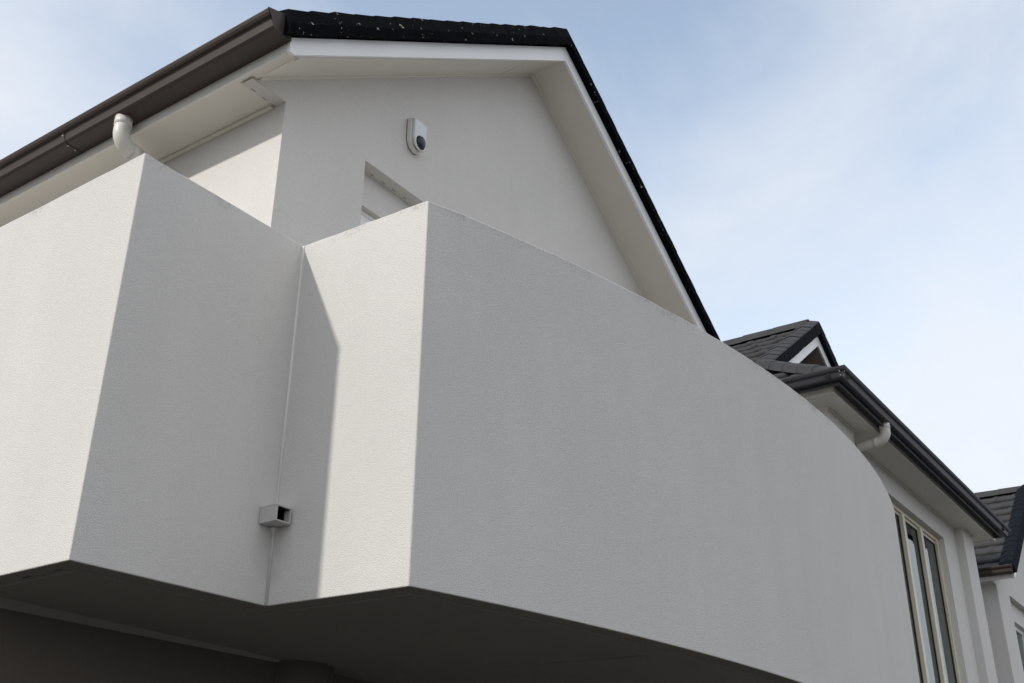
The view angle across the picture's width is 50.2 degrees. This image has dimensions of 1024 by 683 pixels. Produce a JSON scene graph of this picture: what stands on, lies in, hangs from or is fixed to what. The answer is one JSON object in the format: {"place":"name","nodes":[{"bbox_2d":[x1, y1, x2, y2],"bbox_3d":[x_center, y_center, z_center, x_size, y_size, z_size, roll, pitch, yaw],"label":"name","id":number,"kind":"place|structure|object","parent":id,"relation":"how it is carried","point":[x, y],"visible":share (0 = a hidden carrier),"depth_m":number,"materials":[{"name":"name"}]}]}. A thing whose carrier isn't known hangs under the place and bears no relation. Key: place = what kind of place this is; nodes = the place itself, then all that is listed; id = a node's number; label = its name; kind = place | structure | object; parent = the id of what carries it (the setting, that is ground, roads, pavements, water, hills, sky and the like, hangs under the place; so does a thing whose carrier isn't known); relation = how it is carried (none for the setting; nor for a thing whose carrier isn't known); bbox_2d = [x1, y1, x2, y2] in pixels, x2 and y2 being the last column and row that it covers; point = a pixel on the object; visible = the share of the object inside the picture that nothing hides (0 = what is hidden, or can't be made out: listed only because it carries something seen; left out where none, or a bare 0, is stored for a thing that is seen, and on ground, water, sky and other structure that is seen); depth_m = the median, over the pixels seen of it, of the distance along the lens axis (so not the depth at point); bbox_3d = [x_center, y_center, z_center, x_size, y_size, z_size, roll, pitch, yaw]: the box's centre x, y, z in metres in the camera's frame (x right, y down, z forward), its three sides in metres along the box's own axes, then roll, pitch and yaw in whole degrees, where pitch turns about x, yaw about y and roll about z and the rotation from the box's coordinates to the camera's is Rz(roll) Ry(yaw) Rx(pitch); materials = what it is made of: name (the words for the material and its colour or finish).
{"place":"outdoors","nodes":[
{"label":"outdoors","id":0,"kind":"place"},
{"bbox_2d":[0,7,919,682],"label":"house","id":1,"kind":"structure","parent":0,"point":[312,369],"depth_m":4.13,"materials":[{"name":"paint"}]},
{"bbox_2d":[360,209,376,224],"bbox_3d":[-0.654,0.476,6.306,0.050,2.414,1.103,-16,-31,31],"label":"balcony window","id":2,"kind":"structure","parent":1,"relation":"in","point":[365,217],"depth_m":6.49,"materials":[{"name":"white plastic"}]},
{"bbox_2d":[406,118,426,154],"bbox_3d":[-0.587,-1.292,6.877,0.087,0.237,0.140,-16,-31,31],"label":"alarm siren","id":3,"kind":"object","parent":1,"relation":"attached to","point":[416,134],"visible":1,"depth_m":6.84,"materials":[{"name":"paint"}]},
{"bbox_2d":[0,0,1023,492],"label":"sky","id":4,"kind":"structure","parent":0,"point":[855,168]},
{"bbox_2d":[722,319,1010,682],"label":"townhouse wing","id":5,"kind":"structure","parent":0,"point":[946,518],"depth_m":11.96,"materials":[{"name":"white paint"}]},
{"bbox_2d":[892,503,961,682],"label":"window","id":6,"kind":"structure","parent":5,"relation":"in","point":[931,623],"depth_m":11.82,"materials":[{"name":"clear glass"}]},
{"bbox_2d":[973,484,1023,682],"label":"house","id":7,"kind":"structure","parent":0,"point":[1000,563],"depth_m":15.93,"materials":[{"name":"paint"}]},
{"bbox_2d":[1015,626,1023,670],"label":"window","id":8,"kind":"structure","parent":7,"relation":"in","point":[1020,634],"depth_m":17.04,"materials":[{"name":"clear glass"}]}
]}

